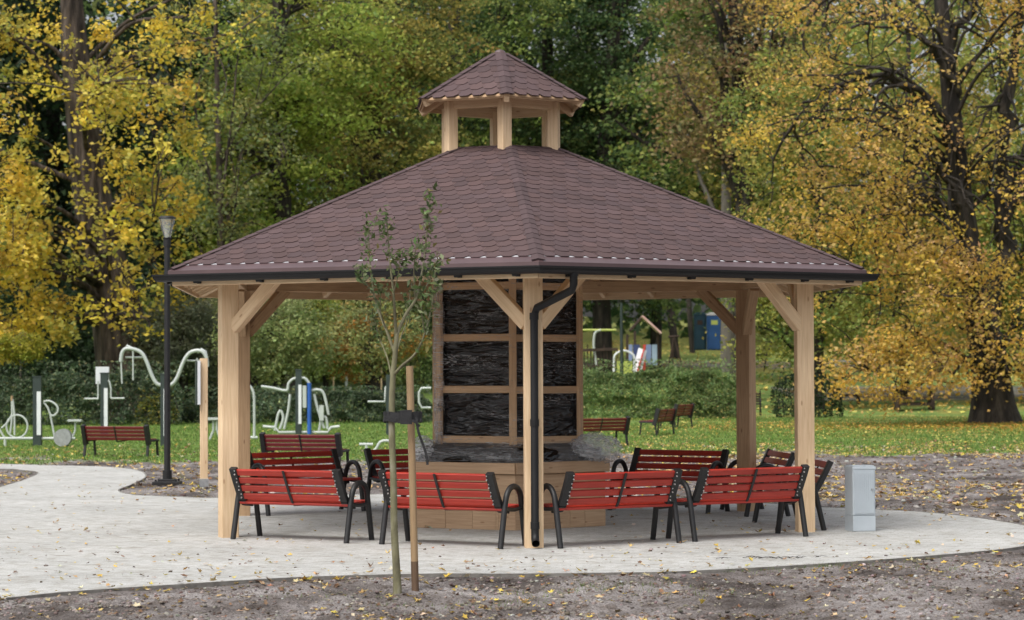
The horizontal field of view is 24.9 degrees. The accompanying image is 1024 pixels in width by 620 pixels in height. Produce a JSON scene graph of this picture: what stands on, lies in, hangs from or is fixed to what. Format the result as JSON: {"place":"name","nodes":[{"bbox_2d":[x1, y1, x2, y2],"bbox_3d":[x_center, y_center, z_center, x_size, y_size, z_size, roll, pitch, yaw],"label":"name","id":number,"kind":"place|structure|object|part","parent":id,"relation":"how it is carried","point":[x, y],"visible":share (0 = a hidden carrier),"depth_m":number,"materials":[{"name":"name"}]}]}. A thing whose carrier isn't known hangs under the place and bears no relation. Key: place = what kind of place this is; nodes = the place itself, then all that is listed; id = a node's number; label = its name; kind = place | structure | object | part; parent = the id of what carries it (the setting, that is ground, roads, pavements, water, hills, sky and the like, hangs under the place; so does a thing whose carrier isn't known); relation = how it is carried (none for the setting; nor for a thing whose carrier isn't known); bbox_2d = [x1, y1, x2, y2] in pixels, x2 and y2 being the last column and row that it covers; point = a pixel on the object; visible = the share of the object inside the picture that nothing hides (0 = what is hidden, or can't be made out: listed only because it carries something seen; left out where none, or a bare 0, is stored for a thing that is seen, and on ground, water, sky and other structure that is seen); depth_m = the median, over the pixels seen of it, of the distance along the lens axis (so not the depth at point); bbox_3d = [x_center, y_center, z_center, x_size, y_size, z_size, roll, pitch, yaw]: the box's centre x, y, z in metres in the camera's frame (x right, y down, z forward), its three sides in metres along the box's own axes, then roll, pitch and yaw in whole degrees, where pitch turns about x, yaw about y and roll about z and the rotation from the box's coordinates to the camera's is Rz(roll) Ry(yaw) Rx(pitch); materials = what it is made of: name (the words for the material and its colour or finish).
{"place":"outdoors","nodes":[
{"label":"outdoors","id":0,"kind":"place"},
{"bbox_2d":[0,464,1023,599],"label":"path","id":1,"kind":"structure","parent":0,"point":[196,519],"depth_m":24.70,"materials":[{"name":"concrete"}]},
{"bbox_2d":[229,467,374,542],"bbox_3d":[-2.290,2.088,25.028,1.489,0.794,0.686,-1,-2,27],"label":"park bench","id":2,"kind":"object","parent":1,"relation":"on","point":[255,499],"visible":1,"depth_m":24.85,"materials":[{"name":"black paint"}]},
{"bbox_2d":[250,449,365,515],"bbox_3d":[-2.669,2.201,29.722,1.489,0.794,0.686,1,-2,-37],"label":"park bench","id":3,"kind":"object","parent":1,"relation":"on","point":[332,453],"visible":0.49,"depth_m":29.93,"materials":[{"name":"black paint"}]},
{"bbox_2d":[363,448,417,498],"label":"park bench","id":4,"kind":"object","parent":1,"relation":"on","point":[374,463],"visible":0.4,"depth_m":30.58,"materials":[{"name":"black paint"}]},
{"bbox_2d":[378,470,523,548],"bbox_3d":[-0.638,2.062,24.184,1.489,0.794,0.686,-1,-2,29],"label":"park bench","id":5,"kind":"object","parent":1,"relation":"on","point":[504,508],"visible":0.84,"depth_m":23.96,"materials":[{"name":"black paint"}]},
{"bbox_2d":[151,49,879,547],"bbox_3d":[-0.085,-0.290,27.613,7.988,5.640,9.114,0,-1,-4],"label":"gazebo","id":6,"kind":"object","parent":1,"relation":"on","point":[531,217],"visible":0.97,"depth_m":25.46,"materials":[{"name":"brown wood"}]},
{"bbox_2d":[415,278,621,530],"bbox_3d":[0.007,0.771,27.595,2.476,3.518,2.643,0,-1,-4],"label":"fountain","id":7,"kind":"object","parent":1,"relation":"on","point":[477,354],"visible":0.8,"depth_m":26.86,"materials":[{"name":"black stone"}]},
{"bbox_2d":[543,468,682,548],"bbox_3d":[1.023,2.056,24.232,1.489,0.794,0.686,0,-2,-28],"label":"park bench","id":8,"kind":"object","parent":1,"relation":"on","point":[656,501],"visible":0.9,"depth_m":24.03,"materials":[{"name":"black paint"}]},
{"bbox_2d":[608,448,729,513],"bbox_3d":[2.029,2.184,29.788,1.489,0.794,0.686,-1,-2,33],"label":"park bench","id":9,"kind":"object","parent":1,"relation":"on","point":[717,463],"visible":0.58,"depth_m":29.95,"materials":[{"name":"black paint"}]},
{"bbox_2d":[666,464,809,541],"bbox_3d":[2.459,2.070,25.067,1.489,0.794,0.686,1,-2,-28],"label":"park bench","id":10,"kind":"object","parent":1,"relation":"on","point":[690,502],"visible":0.88,"depth_m":24.88,"materials":[{"name":"black paint"}]},
{"bbox_2d":[720,448,794,516],"bbox_3d":[3.100,2.167,29.257,0.686,0.794,1.489,0,-1,-7],"label":"park bench","id":11,"kind":"object","parent":1,"relation":"on","point":[767,460],"visible":0.32,"depth_m":28.99,"materials":[{"name":"black paint"}]},
{"bbox_2d":[752,459,833,530],"bbox_3d":[3.237,2.108,26.804,0.686,0.794,1.489,0,-1,-4],"label":"park bench","id":12,"kind":"object","parent":1,"relation":"on","point":[824,472],"visible":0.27,"depth_m":26.15,"materials":[{"name":"black paint"}]},
{"bbox_2d":[844,465,875,531],"bbox_3d":[3.912,2.110,26.049,0.276,0.735,0.281,0,-1,-13],"label":"utility cabinet","id":13,"kind":"object","parent":1,"relation":"on","point":[860,498],"visible":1,"depth_m":25.94,"materials":[{"name":"grey plastic"}]},
{"bbox_3d":[3.931,2.045,25.918,0.235,0.460,0.023,0,-1,-13],"label":"door","id":14,"kind":"part","parent":13,"relation":"part of","materials":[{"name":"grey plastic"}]},
{"bbox_2d":[0,320,1023,619],"bbox_3d":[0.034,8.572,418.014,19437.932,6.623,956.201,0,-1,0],"label":"ground","id":15,"kind":"structure","parent":0,"point":[758,608],"depth_m":20.19,"materials":[{"name":"soil"}]},
{"bbox_2d":[0,326,57,424],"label":"topiary tree","id":16,"kind":"object","parent":15,"relation":"on","point":[18,346],"visible":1,"depth_m":75.81,"materials":[{"name":"yellow plant"}]},
{"bbox_2d":[0,376,82,445],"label":"exercise machine","id":17,"kind":"object","parent":15,"relation":"on","point":[63,437],"visible":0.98,"depth_m":55.50,"materials":[{"name":"white metal"}]},
{"bbox_2d":[0,0,97,387],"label":"spruce tree","id":18,"kind":"object","parent":15,"relation":"on","point":[5,58],"visible":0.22,"depth_m":97.93,"materials":[{"name":"plant"}]},
{"bbox_2d":[0,251,163,409],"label":"shrubbery","id":19,"kind":"object","parent":15,"relation":"on","point":[84,349],"visible":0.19,"depth_m":90.85,"materials":[{"name":"green plant"}]},
{"bbox_2d":[0,0,172,394],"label":"spruce tree","id":20,"kind":"object","parent":15,"relation":"on","point":[55,128],"visible":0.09,"depth_m":103.24,"materials":[{"name":"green plant"}]},
{"bbox_2d":[0,360,188,424],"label":"hedge","id":21,"kind":"object","parent":15,"relation":"on","point":[74,381],"visible":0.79,"depth_m":75.38,"materials":[{"name":"green plant"}]},
{"bbox_2d":[84,367,124,425],"bbox_3d":[-10.902,2.457,62.179,1.073,1.874,0.315,0,-1,0],"label":"exercise machine","id":22,"kind":"object","parent":15,"relation":"on","point":[102,377],"visible":0.89,"depth_m":62.05,"materials":[{"name":"white metal"}]},
{"bbox_2d":[80,424,158,456],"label":"lawn bench","id":23,"kind":"object","parent":15,"relation":"on","point":[104,433],"visible":0.97,"depth_m":48.65,"materials":[{"name":"red paint"}]},
{"bbox_2d":[0,0,280,419],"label":"maple tree","id":24,"kind":"object","parent":15,"relation":"on","point":[111,298],"visible":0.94,"depth_m":80.83,"materials":[{"name":"yellow plant"}]},
{"bbox_2d":[88,292,204,369],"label":"tree","id":25,"kind":"object","parent":15,"relation":"on","point":[147,302],"visible":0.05,"depth_m":86.56,"materials":[{"name":"green plant"}]},
{"bbox_2d":[45,0,262,398],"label":"spruce tree","id":26,"kind":"object","parent":15,"relation":"on","point":[159,124],"visible":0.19,"depth_m":99.35,"materials":[{"name":"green plant"}]},
{"bbox_2d":[133,387,179,424],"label":"shrub","id":27,"kind":"object","parent":15,"relation":"on","point":[152,414],"visible":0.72,"depth_m":74.67,"materials":[{"name":"green plant"}]},
{"bbox_2d":[119,345,208,445],"bbox_3d":[-8.281,2.027,55.244,2.153,2.424,0.202,0,-1,0],"label":"exercise machine","id":28,"kind":"object","parent":15,"relation":"on","point":[148,366],"visible":0.85,"depth_m":55.20,"materials":[{"name":"white metal"}]},
{"bbox_2d":[152,216,181,485],"bbox_3d":[-5.503,0.660,37.030,0.420,4.330,0.420,0,-1,0],"label":"street lamp","id":29,"kind":"object","parent":15,"relation":"on","point":[167,480],"visible":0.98,"depth_m":36.98,"materials":[{"name":"black metal"}]},
{"bbox_2d":[117,289,217,409],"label":"tree","id":30,"kind":"object","parent":15,"relation":"on","point":[182,342],"visible":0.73,"depth_m":82.45,"materials":[{"name":"green plant"}]},
{"bbox_2d":[195,358,207,486],"bbox_3d":[-4.837,1.756,36.186,0.190,2.005,0.310,0,-1,-12],"label":"sign post","id":31,"kind":"object","parent":15,"relation":"on","point":[201,382],"visible":1,"depth_m":36.11,"materials":[{"name":"brown wood"}]},
{"bbox_2d":[109,0,328,305],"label":"thin tree","id":32,"kind":"object","parent":15,"relation":"on","point":[219,199],"visible":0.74,"depth_m":93.09,"materials":[{"name":"green plant"}]},
{"bbox_2d":[179,298,276,377],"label":"tree","id":33,"kind":"object","parent":15,"relation":"on","point":[216,307],"visible":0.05,"depth_m":85.83,"materials":[{"name":"green plant"}]},
{"bbox_2d":[208,385,257,439],"bbox_3d":[-7.101,2.575,58.829,1.305,1.519,0.250,0,-1,0],"label":"exercise machine","id":34,"kind":"object","parent":15,"relation":"on","point":[254,436],"visible":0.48,"depth_m":58.80,"materials":[{"name":"grey paint"}]},
{"bbox_2d":[166,0,347,388],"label":"spruce tree","id":35,"kind":"object","parent":15,"relation":"on","point":[251,376],"visible":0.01,"depth_m":107.59,"materials":[{"name":"green plant"}]},
{"bbox_2d":[197,299,352,407],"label":"tree","id":36,"kind":"object","parent":15,"relation":"on","point":[279,343],"visible":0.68,"depth_m":79.44,"materials":[{"name":"green plant"}]},
{"bbox_2d":[116,0,438,391],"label":"lime tree","id":37,"kind":"object","parent":15,"relation":"on","point":[291,98],"visible":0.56,"depth_m":97.66,"materials":[{"name":"green plant"}]},
{"bbox_2d":[261,369,339,433],"bbox_3d":[-5.815,2.517,63.711,2.164,1.786,0.260,0,-1,0],"label":"exercise machine","id":38,"kind":"object","parent":15,"relation":"on","point":[308,390],"visible":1,"depth_m":63.68,"materials":[{"name":"white metal"}]},
{"bbox_2d":[176,234,432,385],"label":"shrubbery","id":39,"kind":"object","parent":15,"relation":"on","point":[403,376],"visible":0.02,"depth_m":110.63,"materials":[{"name":"green plant"}]},
{"bbox_2d":[259,432,349,468],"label":"lawn bench","id":40,"kind":"object","parent":15,"relation":"on","point":[330,442],"visible":0.83,"depth_m":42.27,"materials":[{"name":"black paint"}]},
{"bbox_2d":[180,384,432,422],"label":"hedge","id":41,"kind":"object","parent":15,"relation":"on","point":[335,398],"visible":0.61,"depth_m":76.95,"materials":[{"name":"green plant"}]},
{"bbox_2d":[268,299,368,402],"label":"tree","id":42,"kind":"object","parent":15,"relation":"on","point":[325,380],"visible":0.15,"depth_m":85.60,"materials":[{"name":"green plant"}]},
{"bbox_2d":[310,300,431,417],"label":"tree","id":43,"kind":"object","parent":15,"relation":"on","point":[374,358],"visible":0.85,"depth_m":81.67,"materials":[{"name":"green plant"}]},
{"bbox_2d":[359,439,388,449],"bbox_3d":[-2.810,2.845,48.394,0.753,0.302,0.063,0,-1,0],"label":"exercise machine","id":44,"kind":"object","parent":15,"relation":"on","point":[366,445],"visible":0.63,"depth_m":48.37,"materials":[{"name":"grey paint"}]},
{"bbox_2d":[250,0,517,390],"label":"ochre tree","id":45,"kind":"object","parent":15,"relation":"on","point":[372,156],"visible":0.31,"depth_m":105.27,"materials":[{"name":"green plant"}]},
{"bbox_2d":[368,374,430,434],"bbox_3d":[-3.040,2.555,62.625,1.706,1.635,0.140,0,-1,0],"label":"exercise machine","id":46,"kind":"object","parent":15,"relation":"on","point":[386,395],"visible":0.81,"depth_m":62.57,"materials":[{"name":"white metal"}]},
{"bbox_2d":[352,181,450,593],"bbox_3d":[-0.886,0.658,19.598,0.894,3.521,0.703,-1,-2,32],"label":"young tree","id":47,"kind":"object","parent":15,"relation":"on","point":[415,295],"visible":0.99,"depth_m":19.53,"materials":[{"name":"green plant"}]},
{"bbox_2d":[406,366,418,590],"bbox_3d":[-0.840,1.466,19.607,0.107,1.989,0.063,0,-1,0],"label":"tree stake","id":48,"kind":"object","parent":15,"relation":"on","point":[412,488],"visible":0.84,"depth_m":19.58,"materials":[{"name":"brown wood"}]},
{"bbox_2d":[383,410,428,464],"bbox_3d":[-0.893,1.072,19.542,0.387,0.463,0.131,0,-1,0],"label":"tree strap","id":49,"kind":"object","parent":48,"relation":"attached to","point":[405,417],"visible":1,"depth_m":19.50,"materials":[{"name":"black rubber"}]},
{"bbox_2d":[293,0,556,367],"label":"broadleaf tree","id":50,"kind":"object","parent":15,"relation":"on","point":[412,1],"visible":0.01,"depth_m":129.28,"materials":[{"name":"green plant"}]},
{"bbox_2d":[421,311,432,390],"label":"shrubbery","id":51,"kind":"object","parent":15,"relation":"on","point":[428,371],"visible":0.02,"depth_m":103.67,"materials":[{"name":"green plant"}]},
{"bbox_2d":[326,0,591,323],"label":"broadleaf tree","id":52,"kind":"object","parent":15,"relation":"on","point":[513,24],"visible":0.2,"depth_m":117.07,"materials":[{"name":"green plant"}]},
{"bbox_2d":[0,444,1023,619],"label":"soil clods","id":53,"kind":"object","parent":15,"relation":"on","point":[931,599],"visible":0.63,"depth_m":19.64,"materials":[{"name":"brown soil"}]},
{"bbox_2d":[0,439,1023,619],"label":"fallen leaves","id":54,"kind":"object","parent":15,"relation":"on","point":[993,515],"visible":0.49,"depth_m":25.76,"materials":[{"name":"yellow plant"}]},
{"bbox_2d":[0,0,1023,346],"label":"distant wood","id":55,"kind":"object","parent":15,"relation":"on","point":[638,328],"visible":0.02,"depth_m":176.94,"materials":[{"name":"green plant"}]},
{"bbox_2d":[0,464,1023,600],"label":"path edging","id":56,"kind":"object","parent":15,"relation":"on","point":[234,582],"visible":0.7,"depth_m":20.82,"materials":[{"name":"grey concrete"}]},
{"bbox_2d":[0,339,1023,459],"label":"lawn leaves","id":57,"kind":"object","parent":15,"relation":"on","point":[924,423],"visible":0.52,"depth_m":69.11,"materials":[{"name":"yellow plant"}]},
{"bbox_2d":[388,0,657,140],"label":"broadleaf tree","id":58,"kind":"object","parent":15,"relation":"on","point":[539,48],"visible":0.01,"depth_m":133.49,"materials":[{"name":"green plant"}]},
{"bbox_2d":[415,0,670,317],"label":"broadleaf tree","id":59,"kind":"object","parent":15,"relation":"on","point":[522,131],"visible":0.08,"depth_m":123.62,"materials":[{"name":"green plant"}]},
{"bbox_2d":[484,68,643,159],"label":"slope tree","id":60,"kind":"object","parent":15,"relation":"on","point":[581,151],"visible":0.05,"depth_m":124.75,"materials":[{"name":"green plant"}]},
{"bbox_2d":[583,329,615,364],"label":"play swing","id":61,"kind":"object","parent":15,"relation":"on","point":[594,335],"visible":0.42,"depth_m":99.97,"materials":[{"name":"yellow paint"}]},
{"bbox_2d":[583,345,617,372],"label":"wooden fence","id":62,"kind":"object","parent":15,"relation":"on","point":[604,349],"visible":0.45,"depth_m":96.94,"materials":[{"name":"brown wood"}]},
{"bbox_2d":[583,416,630,444],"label":"lawn bench","id":63,"kind":"object","parent":15,"relation":"on","point":[589,425],"visible":0.59,"depth_m":54.21,"materials":[{"name":"black paint"}]},
{"bbox_2d":[619,300,623,410],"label":"park lamp pole","id":64,"kind":"object","parent":15,"relation":"on","point":[621,331],"visible":0.37,"depth_m":87.95,"materials":[{"name":"black metal"}]},
{"bbox_2d":[613,350,635,379],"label":"play arch","id":65,"kind":"structure","parent":15,"relation":"on","point":[632,354],"depth_m":92.05,"materials":[{"name":"yellow paint"}]},
{"bbox_2d":[513,0,747,372],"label":"broadleaf tree","id":66,"kind":"object","parent":15,"relation":"on","point":[612,52],"visible":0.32,"depth_m":121.55,"materials":[{"name":"green plant"}]},
{"bbox_2d":[267,558,1007,609],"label":"grass tufts","id":67,"kind":"object","parent":15,"relation":"on","point":[630,586],"visible":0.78,"depth_m":19.56,"materials":[{"name":"green plant"}]},
{"bbox_2d":[626,316,661,370],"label":"play house","id":68,"kind":"structure","parent":15,"relation":"on","point":[644,353],"depth_m":94.96,"materials":[{"name":"plastic"}]},
{"bbox_2d":[583,64,719,369],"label":"slope tree","id":69,"kind":"object","parent":15,"relation":"on","point":[653,337],"visible":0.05,"depth_m":124.73,"materials":[{"name":"green plant"}]},
{"bbox_2d":[586,93,716,359],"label":"slope tree","id":70,"kind":"object","parent":15,"relation":"on","point":[672,330],"visible":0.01,"depth_m":139.81,"materials":[{"name":"brown plant"}]},
{"bbox_2d":[639,407,677,435],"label":"lawn bench","id":71,"kind":"object","parent":15,"relation":"on","point":[669,415],"visible":0.94,"depth_m":61.91,"materials":[{"name":"black paint"}]},
{"bbox_2d":[583,358,735,417],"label":"hedge","id":72,"kind":"object","parent":15,"relation":"on","point":[682,377],"visible":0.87,"depth_m":81.28,"materials":[{"name":"green plant"}]},
{"bbox_2d":[668,335,681,366],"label":"climbing frame","id":73,"kind":"object","parent":15,"relation":"on","point":[672,346],"visible":0.77,"depth_m":97.96,"materials":[{"name":"brown wood"}]},
{"bbox_2d":[660,403,695,427],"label":"lawn bench","id":74,"kind":"object","parent":15,"relation":"on","point":[689,408],"visible":0.63,"depth_m":69.31,"materials":[{"name":"black paint"}]},
{"bbox_2d":[693,312,706,349],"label":"portable toilet","id":75,"kind":"object","parent":15,"relation":"on","point":[700,343],"visible":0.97,"depth_m":140.22,"materials":[{"name":"teal plastic"}]},
{"bbox_2d":[695,318,704,348],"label":"door","id":76,"kind":"structure","parent":75,"relation":"in","point":[699,322],"depth_m":140.20,"materials":[{"name":"teal plastic"}]},
{"bbox_2d":[681,85,720,352],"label":"slope tree","id":77,"kind":"object","parent":15,"relation":"on","point":[690,327],"depth_m":149.88,"materials":[{"name":"brown plant"}]},
{"bbox_2d":[561,0,843,315],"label":"broadleaf tree","id":78,"kind":"object","parent":15,"relation":"on","point":[679,190],"visible":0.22,"depth_m":111.59,"materials":[{"name":"green plant"}]},
{"bbox_2d":[706,312,720,349],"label":"portable toilet","id":79,"kind":"object","parent":15,"relation":"on","point":[713,340],"visible":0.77,"depth_m":139.42,"materials":[{"name":"blue plastic"}]},
{"bbox_2d":[709,318,719,348],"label":"door","id":80,"kind":"structure","parent":79,"relation":"in","point":[714,326],"depth_m":139.42,"materials":[{"name":"blue plastic"}]},
{"bbox_2d":[632,36,815,382],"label":"slope tree","id":81,"kind":"object","parent":15,"relation":"on","point":[725,199],"visible":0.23,"depth_m":108.03,"materials":[{"name":"green plant"}]},
{"bbox_2d":[703,391,760,415],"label":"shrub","id":82,"kind":"object","parent":15,"relation":"on","point":[759,398],"visible":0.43,"depth_m":84.84,"materials":[{"name":"green plant"}]},
{"bbox_2d":[606,0,873,378],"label":"copper tree","id":83,"kind":"object","parent":15,"relation":"on","point":[733,29],"visible":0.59,"depth_m":95.50,"materials":[{"name":"green plant"}]},
{"bbox_2d":[769,365,844,417],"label":"shrub","id":84,"kind":"object","parent":15,"relation":"on","point":[776,407],"visible":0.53,"depth_m":81.31,"materials":[{"name":"green plant"}]},
{"bbox_2d":[689,0,941,408],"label":"field maple","id":85,"kind":"object","parent":15,"relation":"on","point":[827,311],"visible":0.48,"depth_m":89.56,"materials":[{"name":"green plant"}]},
{"bbox_2d":[839,394,862,404],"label":"bench","id":86,"kind":"object","parent":15,"relation":"on","point":[857,397],"visible":0.38,"depth_m":91.79,"materials":[{"name":"brown wood"}]},
{"bbox_2d":[697,0,1023,423],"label":"linden tree","id":87,"kind":"object","parent":15,"relation":"on","point":[978,285],"visible":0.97,"depth_m":71.87,"materials":[{"name":"yellow plant"}]},
{"bbox_2d":[775,4,1007,400],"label":"field maple","id":88,"kind":"object","parent":15,"relation":"on","point":[918,207],"visible":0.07,"depth_m":95.80,"materials":[{"name":"yellow plant"}]},
{"bbox_2d":[889,388,939,409],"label":"bench","id":89,"kind":"object","parent":15,"relation":"on","point":[931,402],"visible":0.51,"depth_m":87.53,"materials":[{"name":"brown wood"}]},
{"bbox_2d":[870,0,1023,385],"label":"field maple","id":90,"kind":"object","parent":15,"relation":"on","point":[968,55],"visible":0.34,"depth_m":91.58,"materials":[{"name":"yellow plant"}]},
{"bbox_2d":[943,87,1023,358],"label":"field maple","id":91,"kind":"object","parent":15,"relation":"on","point":[1016,230],"visible":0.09,"depth_m":94.96,"materials":[{"name":"yellow plant"}]},
{"bbox_2d":[0,415,1023,464],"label":"grass","id":92,"kind":"structure","parent":0,"point":[194,427],"depth_m":59.14,"materials":[{"name":"green plant"}]},
{"bbox_2d":[0,0,1023,320],"label":"sky","id":93,"kind":"structure","parent":0,"point":[703,308],"materials":[{"name":"white"}]},
{"bbox_2d":[716,555,822,558],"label":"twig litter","id":94,"kind":"object","parent":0,"point":[771,556],"visible":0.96,"depth_m":22.31,"materials":[{"name":"brown plant"}]}
]}

